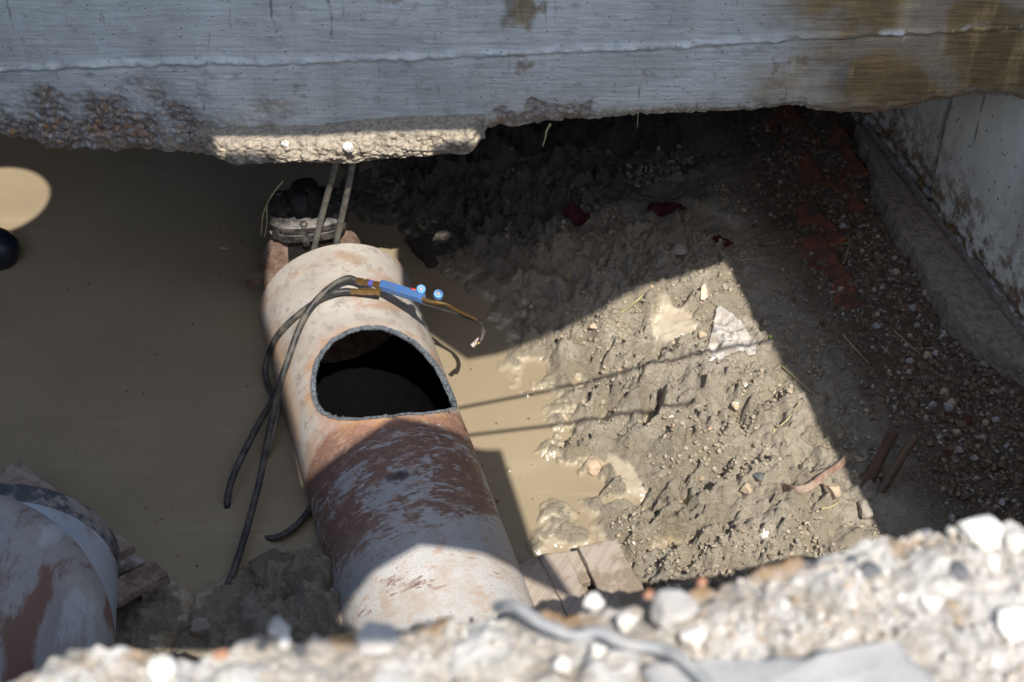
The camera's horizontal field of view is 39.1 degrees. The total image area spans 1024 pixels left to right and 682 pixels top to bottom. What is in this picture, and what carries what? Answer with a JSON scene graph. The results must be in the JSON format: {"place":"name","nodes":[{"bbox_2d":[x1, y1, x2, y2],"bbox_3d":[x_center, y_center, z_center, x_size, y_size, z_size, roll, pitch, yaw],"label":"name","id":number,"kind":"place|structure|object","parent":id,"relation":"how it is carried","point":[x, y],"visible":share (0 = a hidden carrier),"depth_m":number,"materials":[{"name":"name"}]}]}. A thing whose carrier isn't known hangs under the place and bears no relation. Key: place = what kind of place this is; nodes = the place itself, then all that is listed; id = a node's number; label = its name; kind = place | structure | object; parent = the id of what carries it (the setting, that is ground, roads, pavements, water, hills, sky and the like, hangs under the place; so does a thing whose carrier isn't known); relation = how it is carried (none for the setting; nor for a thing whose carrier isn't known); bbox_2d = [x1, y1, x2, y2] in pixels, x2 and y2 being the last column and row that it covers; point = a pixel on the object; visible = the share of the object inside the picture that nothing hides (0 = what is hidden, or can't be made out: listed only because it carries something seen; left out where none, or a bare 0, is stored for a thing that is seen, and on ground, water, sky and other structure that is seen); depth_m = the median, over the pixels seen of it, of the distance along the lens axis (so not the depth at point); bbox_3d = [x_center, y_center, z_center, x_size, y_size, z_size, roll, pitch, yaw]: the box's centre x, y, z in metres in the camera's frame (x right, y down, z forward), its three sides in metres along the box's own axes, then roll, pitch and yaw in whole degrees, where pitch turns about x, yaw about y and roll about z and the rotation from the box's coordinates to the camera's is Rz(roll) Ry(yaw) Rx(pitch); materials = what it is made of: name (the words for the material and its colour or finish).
{"place":"outdoors","nodes":[
{"label":"outdoors","id":0,"kind":"place"},
{"bbox_2d":[0,134,688,651],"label":"water","id":1,"kind":"structure","parent":0,"point":[86,372],"depth_m":4.86,"materials":[{"name":"liquid"}]},
{"bbox_2d":[0,227,19,270],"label":"ball","id":2,"kind":"object","parent":1,"relation":"on","point":[9,249],"visible":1,"depth_m":5.15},
{"bbox_2d":[115,105,1023,662],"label":"ground","id":3,"kind":"structure","parent":0,"point":[299,595],"depth_m":4.71,"materials":[{"name":"soil"}]},
{"bbox_2d":[0,494,115,681],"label":"domed pipe","id":4,"kind":"object","parent":3,"relation":"on","point":[54,600],"visible":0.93,"depth_m":3.46,"materials":[{"name":"metal"}]},
{"bbox_2d":[0,483,120,634],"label":"coated pipe","id":5,"kind":"object","parent":3,"relation":"on","point":[88,530],"visible":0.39,"depth_m":3.89,"materials":[{"name":"metal"}]},
{"bbox_2d":[0,461,169,607],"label":"wooden pallet","id":6,"kind":"object","parent":3,"relation":"on","point":[141,577],"visible":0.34,"depth_m":4.14,"materials":[{"name":"brown wood"}]},
{"bbox_2d":[189,617,209,636],"bbox_3d":[-0.873,0.799,4.041,0.063,0.052,0.049,0,45,0],"label":"stone","id":7,"kind":"object","parent":3,"relation":"on","point":[200,626],"visible":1,"depth_m":4.02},
{"bbox_2d":[248,549,294,587],"bbox_3d":[-0.705,0.654,4.201,0.149,0.043,0.115,-35,55,-30],"label":"mud clod","id":8,"kind":"object","parent":3,"relation":"on","point":[259,563],"visible":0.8,"depth_m":4.20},
{"bbox_2d":[245,227,360,287],"bbox_3d":[-0.723,-0.272,5.046,0.425,0.406,0.190,-12,46,-12],"label":"pipe flange","id":9,"kind":"object","parent":3,"relation":"on","point":[274,258],"visible":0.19,"depth_m":4.99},
{"bbox_2d":[267,178,347,262],"bbox_3d":[-0.699,-0.311,5.062,0.279,0.611,0.228,0,45,0],"label":"gate valve","id":10,"kind":"object","parent":9,"relation":"attached to","point":[293,211],"visible":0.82,"depth_m":4.87,"materials":[{"name":"metal"}]},
{"bbox_2d":[261,180,282,234],"bbox_3d":[-0.775,-0.429,4.663,0.100,0.230,0.006,0,45,0],"label":"grass blade","id":11,"kind":"object","parent":10,"relation":"on","point":[281,182],"depth_m":4.64,"materials":[{"name":"plant"}]},
{"bbox_2d":[259,243,536,633],"bbox_3d":[-0.310,0.557,4.330,0.537,0.546,2.051,-12,46,-12],"label":"steel pipe","id":12,"kind":"object","parent":3,"relation":"on","point":[409,527],"visible":0.82,"depth_m":4.25,"materials":[{"name":"metal"}]},
{"bbox_2d":[224,288,350,541],"bbox_3d":[-0.708,0.231,4.508,0.297,0.400,0.788,5,45,5],"label":"gas hose","id":13,"kind":"object","parent":12,"relation":"attached to","point":[305,515],"visible":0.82,"depth_m":4.58,"materials":[{"name":"black rubber"}]},
{"bbox_2d":[224,275,356,584],"bbox_3d":[-0.740,0.277,4.432,0.152,0.392,1.105,13,46,13],"label":"gas hose","id":14,"kind":"object","parent":12,"relation":"on","point":[319,296],"visible":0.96,"depth_m":4.53,"materials":[{"name":"black rubber"}]},
{"bbox_2d":[351,277,485,347],"bbox_3d":[-0.283,-0.114,4.512,0.554,0.121,0.125,29,52,26],"label":"cutting torch","id":15,"kind":"object","parent":12,"relation":"on","point":[417,294],"visible":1,"depth_m":4.53,"materials":[{"name":"blue paint"}]},
{"bbox_2d":[409,214,522,268],"bbox_3d":[-0.078,-0.378,5.264,0.578,0.069,0.163,-13,46,-13],"label":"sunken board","id":16,"kind":"object","parent":3,"relation":"on","point":[424,250],"visible":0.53,"depth_m":5.22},
{"bbox_2d":[13,520,1023,681],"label":"rubble edge","id":17,"kind":"object","parent":3,"relation":"on","point":[927,643],"visible":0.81,"depth_m":1.86,"materials":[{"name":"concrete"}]},
{"bbox_2d":[146,654,177,681],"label":"stone","id":18,"kind":"object","parent":17,"relation":"on","point":[162,668],"visible":1,"depth_m":1.80,"materials":[{"name":"white stone"}]},
{"bbox_2d":[213,648,228,660],"bbox_3d":[-0.368,0.396,1.826,0.020,0.010,0.017,0,45,0],"label":"brick fragment","id":19,"kind":"object","parent":17,"relation":"on","point":[221,654],"visible":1,"depth_m":1.82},
{"bbox_2d":[256,640,267,651],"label":"stone","id":20,"kind":"object","parent":17,"relation":"on","point":[262,645],"visible":1,"depth_m":1.84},
{"bbox_2d":[268,616,289,637],"bbox_3d":[-0.298,0.367,1.855,0.029,0.014,0.025,11,46,11],"label":"concrete chunk","id":21,"kind":"object","parent":17,"relation":"on","point":[278,626],"visible":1,"depth_m":1.85,"materials":[{"name":"grey stone"}]},
{"bbox_2d":[279,633,290,649],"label":"stone","id":22,"kind":"object","parent":17,"relation":"on","point":[284,641],"visible":1,"depth_m":1.83,"materials":[{"name":"white stone"}]},
{"bbox_2d":[293,643,305,656],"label":"stone","id":23,"kind":"object","parent":17,"relation":"on","point":[299,649],"visible":1,"depth_m":1.83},
{"bbox_2d":[355,622,398,655],"bbox_3d":[-0.173,0.382,1.845,0.056,0.023,0.049,0,45,0],"label":"concrete chunk","id":24,"kind":"object","parent":17,"relation":"on","point":[375,639],"visible":1,"depth_m":1.84,"materials":[{"name":"grey stone"}]},
{"bbox_2d":[552,655,569,672],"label":"stone","id":25,"kind":"object","parent":17,"relation":"on","point":[561,663],"visible":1,"depth_m":1.81,"materials":[{"name":"white stone"}]},
{"bbox_2d":[583,592,604,613],"bbox_3d":[0.108,0.342,1.883,0.026,0.022,0.026,26,51,24],"label":"stone","id":26,"kind":"object","parent":17,"relation":"on","point":[593,602],"visible":1,"depth_m":1.88,"materials":[{"name":"white stone"}]},
{"bbox_2d":[590,643,606,657],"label":"stone","id":27,"kind":"object","parent":17,"relation":"on","point":[597,650],"visible":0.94,"depth_m":1.83,"materials":[{"name":"white stone"}]},
{"bbox_2d":[492,600,712,681],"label":"cable","id":28,"kind":"object","parent":17,"relation":"on","point":[694,670],"visible":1,"depth_m":1.81,"materials":[{"name":"plastic"}]},
{"bbox_2d":[618,613,637,631],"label":"stone","id":29,"kind":"object","parent":17,"relation":"on","point":[627,622],"visible":1,"depth_m":1.86,"materials":[{"name":"white stone"}]},
{"bbox_2d":[643,589,652,598],"bbox_3d":[0.179,0.332,1.891,0.012,0.012,0.016,15,47,14],"label":"brick fragment","id":30,"kind":"object","parent":17,"relation":"on","point":[648,593],"visible":1,"depth_m":1.89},
{"bbox_2d":[651,588,699,627],"bbox_3d":[0.212,0.348,1.877,0.063,0.029,0.061,0,45,0],"label":"concrete chunk","id":31,"kind":"object","parent":17,"relation":"on","point":[670,607],"visible":1,"depth_m":1.87,"materials":[{"name":"grey stone"}]},
{"bbox_2d":[680,626,706,650],"bbox_3d":[0.233,0.375,1.846,0.030,0.022,0.032,24,50,22],"label":"stone","id":32,"kind":"object","parent":17,"relation":"on","point":[693,638],"visible":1,"depth_m":1.84,"materials":[{"name":"white stone"}]},
{"bbox_2d":[697,577,706,587],"bbox_3d":[0.252,0.318,1.906,0.012,0.011,0.014,13,46,13],"label":"brick fragment","id":33,"kind":"object","parent":17,"relation":"on","point":[701,582],"visible":1,"depth_m":1.90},
{"bbox_2d":[767,581,777,589],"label":"stone","id":34,"kind":"object","parent":17,"relation":"on","point":[772,584],"visible":0.97,"depth_m":1.90,"materials":[{"name":"white stone"}]},
{"bbox_2d":[782,600,789,609],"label":"stone","id":35,"kind":"object","parent":17,"relation":"on","point":[785,605],"visible":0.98,"depth_m":1.87,"materials":[{"name":"white stone"}]},
{"bbox_2d":[642,640,935,681],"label":"stone slab","id":36,"kind":"structure","parent":17,"relation":"on","point":[888,661],"depth_m":1.79,"materials":[{"name":"stone"}]},
{"bbox_2d":[790,576,804,587],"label":"stone","id":37,"kind":"object","parent":17,"relation":"on","point":[795,582],"visible":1,"depth_m":1.90,"materials":[{"name":"white stone"}]},
{"bbox_2d":[858,561,881,578],"bbox_3d":[0.472,0.304,1.911,0.028,0.022,0.025,-23,49,-21],"label":"stone","id":38,"kind":"object","parent":17,"relation":"on","point":[869,569],"visible":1,"depth_m":1.91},
{"bbox_2d":[880,567,889,576],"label":"stone","id":39,"kind":"object","parent":17,"relation":"on","point":[885,572],"visible":0.94,"depth_m":1.92,"materials":[{"name":"white stone"}]},
{"bbox_2d":[903,621,911,629],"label":"stone","id":40,"kind":"object","parent":17,"relation":"on","point":[907,625],"visible":1,"depth_m":1.86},
{"bbox_2d":[920,594,941,613],"bbox_3d":[0.546,0.342,1.881,0.026,0.018,0.033,0,45,0],"label":"stone","id":41,"kind":"object","parent":17,"relation":"on","point":[931,603],"visible":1,"depth_m":1.88,"materials":[{"name":"white stone"}]},
{"bbox_2d":[943,653,951,661],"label":"stone","id":42,"kind":"object","parent":17,"relation":"on","point":[947,657],"visible":1,"depth_m":1.83,"materials":[{"name":"white stone"}]},
{"bbox_2d":[946,526,957,534],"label":"stone","id":43,"kind":"object","parent":17,"relation":"on","point":[950,530],"visible":1,"depth_m":1.97,"materials":[{"name":"white stone"}]},
{"bbox_2d":[946,598,958,610],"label":"stone","id":44,"kind":"object","parent":17,"relation":"on","point":[952,604],"visible":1,"depth_m":1.88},
{"bbox_2d":[951,613,962,625],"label":"stone","id":45,"kind":"object","parent":17,"relation":"on","point":[958,619],"visible":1,"depth_m":1.86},
{"bbox_2d":[954,597,962,605],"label":"stone","id":46,"kind":"object","parent":17,"relation":"on","point":[959,601],"visible":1,"depth_m":1.89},
{"bbox_2d":[948,560,969,581],"bbox_3d":[0.590,0.305,1.914,0.029,0.016,0.033,0,45,0],"label":"stone","id":47,"kind":"object","parent":17,"relation":"on","point":[958,570],"visible":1,"depth_m":1.91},
{"bbox_2d":[972,624,982,631],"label":"stone","id":48,"kind":"object","parent":17,"relation":"on","point":[977,627],"visible":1,"depth_m":1.86,"materials":[{"name":"white stone"}]},
{"bbox_2d":[956,514,1002,550],"bbox_3d":[0.637,0.262,1.960,0.058,0.035,0.054,0,45,0],"label":"stone","id":49,"kind":"object","parent":17,"relation":"on","point":[986,531],"visible":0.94,"depth_m":1.95,"materials":[{"name":"white stone"}]},
{"bbox_2d":[985,553,999,572],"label":"stone","id":50,"kind":"object","parent":17,"relation":"on","point":[993,563],"visible":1,"depth_m":1.92,"materials":[{"name":"white stone"}]},
{"bbox_2d":[996,605,1023,641],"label":"stone","id":51,"kind":"object","parent":17,"relation":"on","point":[1010,622],"visible":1,"depth_m":1.85,"materials":[{"name":"white stone"}]},
{"bbox_2d":[1005,532,1023,554],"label":"stone","id":52,"kind":"object","parent":17,"relation":"on","point":[1015,543],"visible":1,"depth_m":1.94,"materials":[{"name":"white stone"}]},
{"bbox_2d":[561,202,590,225],"bbox_3d":[0.228,-0.454,5.165,0.066,0.063,0.109,-26,50,-23],"label":"red rag","id":53,"kind":"object","parent":3,"relation":"on","point":[574,213],"visible":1,"depth_m":5.17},
{"bbox_2d":[519,539,650,617],"bbox_3d":[0.206,0.711,4.115,0.316,0.055,0.303,-14,47,-13],"label":"wooden pallet","id":54,"kind":"object","parent":3,"relation":"on","point":[557,582],"visible":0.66,"depth_m":4.12,"materials":[{"name":"brown wood"}]},
{"bbox_2d":[586,457,601,475],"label":"stone","id":55,"kind":"object","parent":3,"relation":"on","point":[593,466],"visible":1,"depth_m":4.49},
{"bbox_2d":[620,294,642,313],"bbox_3d":[0.445,-0.162,4.858,0.038,0.051,0.226,30,52,27],"label":"straw","id":56,"kind":"object","parent":3,"relation":"on","point":[629,306],"visible":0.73,"depth_m":4.81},
{"bbox_2d":[647,201,686,216],"bbox_3d":[0.553,-0.476,5.133,0.142,0.056,0.079,11,46,11],"label":"red rag","id":57,"kind":"object","parent":3,"relation":"on","point":[664,208],"visible":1,"depth_m":5.13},
{"bbox_2d":[669,242,687,255],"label":"stone","id":58,"kind":"object","parent":3,"relation":"on","point":[677,248],"visible":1,"depth_m":5.02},
{"bbox_2d":[501,144,887,590],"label":"mud crumbs","id":59,"kind":"object","parent":3,"relation":"on","point":[789,389],"visible":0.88,"depth_m":4.52,"materials":[{"name":"soil"}]},
{"bbox_2d":[698,330,706,338],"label":"stone","id":60,"kind":"object","parent":3,"relation":"on","point":[701,334],"visible":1,"depth_m":4.72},
{"bbox_2d":[700,284,708,299],"bbox_3d":[0.642,-0.163,4.833,0.029,0.050,0.068,0,45,0],"label":"paper scrap","id":61,"kind":"object","parent":3,"relation":"on","point":[704,294],"visible":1,"depth_m":4.83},
{"bbox_2d":[711,234,733,246],"bbox_3d":[0.739,-0.353,5.063,0.075,0.036,0.040,20,49,19],"label":"red rag","id":62,"kind":"object","parent":3,"relation":"on","point":[716,238],"visible":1,"depth_m":5.07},
{"bbox_2d":[706,304,757,359],"bbox_3d":[0.726,-0.021,4.714,0.161,0.072,0.258,11,46,11],"label":"cloth scrap","id":63,"kind":"object","parent":3,"relation":"on","point":[727,326],"visible":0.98,"depth_m":4.71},
{"bbox_2d":[731,403,739,411],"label":"stone","id":64,"kind":"object","parent":3,"relation":"on","point":[735,406],"visible":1,"depth_m":4.50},
{"bbox_2d":[739,482,751,493],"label":"stone","id":65,"kind":"object","parent":3,"relation":"on","point":[745,489],"visible":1,"depth_m":4.29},
{"bbox_2d":[752,472,764,481],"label":"stone","id":66,"kind":"object","parent":3,"relation":"on","point":[758,476],"visible":1,"depth_m":4.30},
{"bbox_2d":[759,528,768,539],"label":"stone","id":67,"kind":"object","parent":3,"relation":"on","point":[764,534],"visible":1,"depth_m":4.18,"materials":[{"name":"white stone"}]},
{"bbox_2d":[772,403,799,431],"bbox_3d":[0.839,0.233,4.416,0.124,0.042,0.006,-35,54,-30],"label":"straw","id":68,"kind":"object","parent":3,"relation":"on","point":[774,430],"visible":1,"depth_m":4.43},
{"bbox_2d":[782,366,820,399],"bbox_3d":[0.912,0.133,4.565,0.016,0.030,0.193,-22,49,-21],"label":"straw","id":69,"kind":"object","parent":3,"relation":"on","point":[798,380],"visible":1,"depth_m":4.56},
{"bbox_2d":[762,105,870,310],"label":"bricks","id":70,"kind":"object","parent":3,"relation":"on","point":[810,213],"depth_m":5.16,"materials":[{"name":"brick"}]},
{"bbox_2d":[782,451,851,493],"bbox_3d":[0.925,0.396,4.282,0.244,0.068,0.077,-20,48,-19],"label":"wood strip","id":71,"kind":"object","parent":3,"relation":"on","point":[831,470],"visible":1,"depth_m":4.25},
{"bbox_2d":[823,483,840,498],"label":"stone","id":72,"kind":"object","parent":3,"relation":"on","point":[833,489],"visible":1,"depth_m":4.19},
{"bbox_2d":[856,231,863,236],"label":"pebble","id":73,"kind":"object","parent":3,"relation":"on","point":[859,233],"visible":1,"depth_m":5.01,"materials":[{"name":"brown stone"}]},
{"bbox_2d":[857,500,872,518],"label":"stone","id":74,"kind":"object","parent":3,"relation":"on","point":[865,510],"visible":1,"depth_m":4.19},
{"bbox_2d":[862,382,869,389],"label":"pebble","id":75,"kind":"object","parent":3,"relation":"on","point":[865,385],"visible":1,"depth_m":4.57,"materials":[{"name":"brown stone"}]},
{"bbox_2d":[867,367,876,376],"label":"pebble","id":76,"kind":"object","parent":3,"relation":"on","point":[871,372],"visible":1,"depth_m":4.60,"materials":[{"name":"brown stone"}]},
{"bbox_2d":[871,323,880,328],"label":"pebble","id":77,"kind":"object","parent":3,"relation":"on","point":[875,325],"visible":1,"depth_m":4.72,"materials":[{"name":"grey stone"}]},
{"bbox_2d":[860,428,898,487],"bbox_3d":[1.080,0.359,4.260,0.036,0.190,0.157,29,52,26],"label":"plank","id":78,"kind":"object","parent":3,"relation":"on","point":[882,453],"visible":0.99,"depth_m":4.24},
{"bbox_2d":[884,292,894,299],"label":"pebble","id":79,"kind":"object","parent":3,"relation":"on","point":[889,295],"visible":1,"depth_m":4.81,"materials":[{"name":"brown stone"}]},
{"bbox_2d":[893,268,899,274],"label":"pebble","id":80,"kind":"object","parent":3,"relation":"on","point":[896,271],"visible":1,"depth_m":4.85,"materials":[{"name":"beige stone"}]},
{"bbox_2d":[875,432,919,497],"bbox_3d":[1.125,0.369,4.228,0.161,0.196,0.030,-34,54,-29],"label":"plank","id":81,"kind":"object","parent":3,"relation":"on","point":[898,462],"visible":1,"depth_m":4.21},
{"bbox_2d":[905,357,914,363],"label":"pebble","id":82,"kind":"object","parent":3,"relation":"on","point":[909,360],"visible":1,"depth_m":4.61,"materials":[{"name":"grey stone"}]},
{"bbox_2d":[916,361,926,369],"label":"pebble","id":83,"kind":"object","parent":3,"relation":"on","point":[920,364],"visible":1,"depth_m":4.58,"materials":[{"name":"brown stone"}]},
{"bbox_2d":[923,351,931,359],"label":"pebble","id":84,"kind":"object","parent":3,"relation":"on","point":[927,355],"visible":1,"depth_m":4.60,"materials":[{"name":"beige stone"}]},
{"bbox_2d":[928,401,936,407],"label":"pebble","id":85,"kind":"object","parent":3,"relation":"on","point":[932,404],"visible":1,"depth_m":4.47,"materials":[{"name":"grey stone"}]},
{"bbox_2d":[850,94,1023,325],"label":"concrete wall","id":86,"kind":"structure","parent":3,"relation":"on","point":[960,159],"depth_m":4.67,"materials":[{"name":"concrete"}]},
{"bbox_2d":[852,122,1023,387],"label":"concrete footing","id":87,"kind":"object","parent":86,"relation":"attached to","point":[980,320],"visible":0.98,"depth_m":4.77,"materials":[{"name":"concrete"}]},
{"bbox_2d":[943,402,952,411],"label":"pebble","id":88,"kind":"object","parent":3,"relation":"on","point":[948,407],"visible":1,"depth_m":4.45,"materials":[{"name":"grey stone"}]},
{"bbox_2d":[947,398,955,407],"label":"pebble","id":89,"kind":"object","parent":3,"relation":"on","point":[952,401],"visible":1,"depth_m":4.46,"materials":[{"name":"beige stone"}]},
{"bbox_2d":[948,513,955,522],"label":"pebble","id":90,"kind":"object","parent":3,"relation":"on","point":[951,517],"visible":1,"depth_m":4.19,"materials":[{"name":"grey stone"}]},
{"bbox_2d":[955,446,963,452],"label":"pebble","id":91,"kind":"object","parent":3,"relation":"on","point":[959,449],"visible":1,"depth_m":4.34,"materials":[{"name":"grey stone"}]},
{"bbox_2d":[960,490,971,500],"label":"pebble","id":92,"kind":"object","parent":3,"relation":"on","point":[965,495],"visible":1,"depth_m":4.24,"materials":[{"name":"brown stone"}]},
{"bbox_2d":[964,416,972,424],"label":"pebble","id":93,"kind":"object","parent":3,"relation":"on","point":[968,420],"visible":1,"depth_m":4.41,"materials":[{"name":"stone"}]},
{"bbox_2d":[968,384,975,391],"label":"pebble","id":94,"kind":"object","parent":3,"relation":"on","point":[971,388],"visible":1,"depth_m":4.49,"materials":[{"name":"brown stone"}]},
{"bbox_2d":[969,455,978,460],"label":"pebble","id":95,"kind":"object","parent":3,"relation":"on","point":[974,458],"visible":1,"depth_m":4.31,"materials":[{"name":"grey stone"}]},
{"bbox_2d":[996,459,1006,468],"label":"pebble","id":96,"kind":"object","parent":3,"relation":"on","point":[1001,464],"visible":1,"depth_m":4.29,"materials":[{"name":"brown stone"}]},
{"bbox_2d":[998,498,1005,506],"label":"pebble","id":97,"kind":"object","parent":3,"relation":"on","point":[1002,502],"visible":1,"depth_m":4.20,"materials":[{"name":"grey stone"}]},
{"bbox_2d":[750,108,1023,533],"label":"bank gravel","id":98,"kind":"structure","parent":0,"point":[931,390],"depth_m":4.61,"materials":[{"name":"gravel"}]},
{"bbox_2d":[909,304,915,311],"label":"pebble","id":99,"kind":"object","parent":98,"relation":"on","point":[912,307],"visible":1,"depth_m":4.74,"materials":[{"name":"grey stone"}]},
{"bbox_2d":[939,387,948,394],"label":"pebble","id":100,"kind":"object","parent":98,"relation":"on","point":[943,391],"visible":1,"depth_m":4.49,"materials":[{"name":"beige stone"}]},
{"bbox_2d":[944,444,954,454],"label":"pebble","id":101,"kind":"object","parent":98,"relation":"on","point":[950,448],"visible":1,"depth_m":4.34,"materials":[{"name":"brown stone"}]},
{"bbox_2d":[955,419,966,428],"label":"pebble","id":102,"kind":"object","parent":98,"relation":"on","point":[959,423],"visible":1,"depth_m":4.40,"materials":[{"name":"brown stone"}]},
{"bbox_2d":[1014,477,1022,484],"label":"pebble","id":103,"kind":"object","parent":98,"relation":"on","point":[1018,480],"visible":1,"depth_m":4.25,"materials":[{"name":"brown stone"}]},
{"label":"pavement","id":104,"kind":"structure","parent":0,"visible":0},
{"bbox_2d":[0,0,1023,164],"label":"concrete beam","id":105,"kind":"structure","parent":104,"relation":"on","point":[310,81],"depth_m":4.17,"materials":[{"name":"concrete"}]},
{"bbox_2d":[267,163,338,459],"bbox_3d":[-0.718,-0.197,4.556,0.448,0.986,0.837,0,45,0],"label":"gas hose","id":106,"kind":"object","parent":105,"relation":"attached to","point":[326,197],"visible":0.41,"depth_m":4.62,"materials":[{"name":"rubber"}]},
{"bbox_2d":[333,163,355,244],"bbox_3d":[-0.563,-0.441,4.843,0.122,1.091,0.522,-17,47,-16],"label":"gas hose","id":107,"kind":"object","parent":105,"relation":"hanging from","point":[345,199],"visible":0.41,"depth_m":4.63,"materials":[{"name":"rubber"}]},
{"bbox_2d":[343,141,353,151],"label":"stone","id":108,"kind":"object","parent":105,"relation":"on","point":[348,146],"visible":1,"depth_m":4.24,"materials":[{"name":"white stone"}]},
{"bbox_2d":[542,123,550,145],"bbox_3d":[0.104,-0.616,4.319,0.026,0.082,0.008,0,45,0],"label":"grass blade","id":109,"kind":"object","parent":105,"relation":"hanging from","point":[548,127],"depth_m":4.31,"materials":[{"name":"plant"}]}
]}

